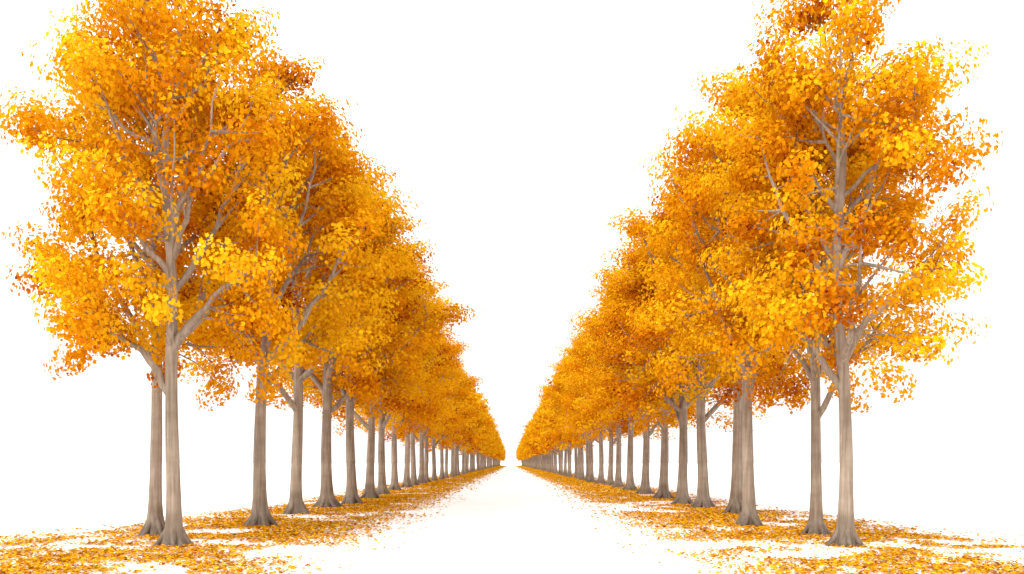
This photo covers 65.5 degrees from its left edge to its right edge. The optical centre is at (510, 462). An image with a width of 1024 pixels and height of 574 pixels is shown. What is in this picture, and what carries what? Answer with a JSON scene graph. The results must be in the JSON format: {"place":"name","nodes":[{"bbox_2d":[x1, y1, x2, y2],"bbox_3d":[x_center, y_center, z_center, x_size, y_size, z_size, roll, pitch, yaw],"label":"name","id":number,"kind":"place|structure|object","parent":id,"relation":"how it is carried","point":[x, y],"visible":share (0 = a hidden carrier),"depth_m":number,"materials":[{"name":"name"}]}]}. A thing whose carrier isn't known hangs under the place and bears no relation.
{"place":"outdoors","nodes":[
{"label":"outdoors","id":0,"kind":"place"},
{"bbox_2d":[296,465,725,573],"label":"avenue path","id":1,"kind":"structure","parent":0,"point":[510,519],"depth_m":17.21,"materials":[{"name":"white"}]},
{"bbox_2d":[0,463,1023,573],"bbox_3d":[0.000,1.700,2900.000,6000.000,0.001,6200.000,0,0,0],"label":"ground","id":2,"kind":"structure","parent":0,"point":[982,499],"depth_m":35.18,"materials":[{"name":"white"}]},
{"bbox_2d":[0,0,293,535],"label":"autumn maple tree","id":3,"kind":"object","parent":2,"relation":"on","point":[154,524],"visible":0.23,"depth_m":17.79,"materials":[{"name":"orange plant"}]},
{"bbox_2d":[0,0,310,546],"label":"autumn maple tree","id":4,"kind":"object","parent":2,"relation":"on","point":[113,84],"visible":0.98,"depth_m":15.64,"materials":[{"name":"orange plant"}]},
{"bbox_2d":[107,19,400,526],"bbox_3d":[-6.721,-5.009,21.599,7.374,13.583,7.057,0,0,-9],"label":"autumn maple tree","id":5,"kind":"object","parent":2,"relation":"on","point":[322,143],"visible":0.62,"depth_m":21.36,"materials":[{"name":"orange plant"}]},
{"bbox_2d":[185,112,413,513],"bbox_3d":[-7.300,-4.920,26.702,7.829,13.393,7.721,0,0,33],"label":"autumn maple tree","id":6,"kind":"object","parent":2,"relation":"on","point":[295,504],"visible":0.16,"depth_m":26.52,"materials":[{"name":"orange plant"}]},
{"bbox_2d":[221,134,454,507],"bbox_3d":[-6.763,-5.312,30.533,9.309,14.188,9.467,0,0,-3],"label":"autumn maple tree","id":7,"kind":"object","parent":2,"relation":"on","point":[327,497],"visible":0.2,"depth_m":30.37,"materials":[{"name":"orange plant"}]},
{"bbox_2d":[247,202,482,503],"bbox_3d":[-6.166,-4.829,33.330,9.456,13.195,8.577,0,0,-16],"label":"autumn maple tree","id":8,"kind":"object","parent":2,"relation":"on","point":[425,323],"visible":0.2,"depth_m":32.79,"materials":[{"name":"orange plant"}]},
{"bbox_2d":[283,238,457,497],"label":"autumn maple tree","id":9,"kind":"object","parent":2,"relation":"on","point":[369,489],"visible":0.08,"depth_m":37.70,"materials":[{"name":"orange plant"}]},
{"bbox_2d":[309,257,458,494],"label":"autumn maple tree","id":10,"kind":"object","parent":2,"relation":"on","point":[382,488],"visible":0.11,"depth_m":42.84,"materials":[{"name":"orange plant"}]},
{"bbox_2d":[339,298,474,489],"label":"autumn maple tree","id":11,"kind":"object","parent":2,"relation":"on","point":[394,484],"visible":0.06,"depth_m":48.89,"materials":[{"name":"orange plant"}]},
{"bbox_2d":[359,328,470,487],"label":"autumn maple tree","id":12,"kind":"object","parent":2,"relation":"on","point":[406,481],"visible":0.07,"depth_m":54.88,"materials":[{"name":"orange plant"}]},
{"bbox_2d":[355,325,505,484],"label":"distant tree row","id":13,"kind":"object","parent":2,"relation":"on","point":[476,433],"visible":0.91,"depth_m":80.03,"materials":[{"name":"orange plant"}]},
{"bbox_2d":[0,465,1023,573],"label":"fallen leaves","id":14,"kind":"object","parent":2,"relation":"on","point":[695,518],"visible":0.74,"depth_m":17.68,"materials":[{"name":"orange plant"}]},
{"bbox_2d":[515,336,656,484],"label":"distant tree row","id":15,"kind":"object","parent":2,"relation":"on","point":[552,428],"visible":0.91,"depth_m":74.94,"materials":[{"name":"orange plant"}]},
{"bbox_2d":[554,315,659,487],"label":"autumn maple tree","id":16,"kind":"object","parent":2,"relation":"on","point":[571,352],"visible":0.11,"depth_m":54.87,"materials":[{"name":"orange plant"}]},
{"bbox_2d":[560,295,694,489],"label":"autumn maple tree","id":17,"kind":"object","parent":2,"relation":"on","point":[630,485],"visible":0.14,"depth_m":49.27,"materials":[{"name":"orange plant"}]},
{"bbox_2d":[573,279,713,493],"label":"autumn maple tree","id":18,"kind":"object","parent":2,"relation":"on","point":[644,488],"visible":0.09,"depth_m":43.44,"materials":[{"name":"orange plant"}]},
{"bbox_2d":[556,239,732,498],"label":"autumn maple tree","id":19,"kind":"object","parent":2,"relation":"on","point":[665,420],"visible":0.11,"depth_m":37.66,"materials":[{"name":"orange plant"}]},
{"bbox_2d":[580,230,769,503],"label":"autumn maple tree","id":20,"kind":"object","parent":2,"relation":"on","point":[687,399],"visible":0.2,"depth_m":32.79,"materials":[{"name":"orange plant"}]},
{"bbox_2d":[589,170,804,507],"bbox_3d":[7.377,-4.632,30.226,8.244,12.811,8.360,0,0,-15],"label":"autumn maple tree","id":21,"kind":"object","parent":2,"relation":"on","point":[702,498],"visible":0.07,"depth_m":30.19,"materials":[{"name":"orange plant"}]},
{"bbox_2d":[610,112,861,514],"bbox_3d":[7.395,-5.074,26.500,8.125,13.707,7.989,0,0,21],"label":"autumn maple tree","id":22,"kind":"object","parent":2,"relation":"on","point":[734,505],"visible":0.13,"depth_m":26.32,"materials":[{"name":"orange plant"}]},
{"bbox_2d":[629,60,918,526],"bbox_3d":[6.841,-4.651,21.436,7.387,12.835,6.701,0,0,29],"label":"autumn maple tree","id":23,"kind":"object","parent":2,"relation":"on","point":[694,205],"visible":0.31,"depth_m":21.31,"materials":[{"name":"orange plant"}]},
{"bbox_2d":[692,91,933,535],"bbox_3d":[7.180,-3.654,18.733,5.440,10.831,5.365,0,0,-42],"label":"autumn maple tree","id":24,"kind":"object","parent":2,"relation":"on","point":[816,524],"visible":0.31,"depth_m":18.43,"materials":[{"name":"orange plant"}]},
{"bbox_2d":[682,0,1002,547],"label":"autumn maple tree","id":25,"kind":"object","parent":2,"relation":"on","point":[810,88],"visible":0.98,"depth_m":15.58,"materials":[{"name":"orange plant"}]},
{"bbox_2d":[0,0,1023,462],"label":"sky","id":26,"kind":"structure","parent":0,"point":[521,127],"materials":[{"name":"white"}]}
]}

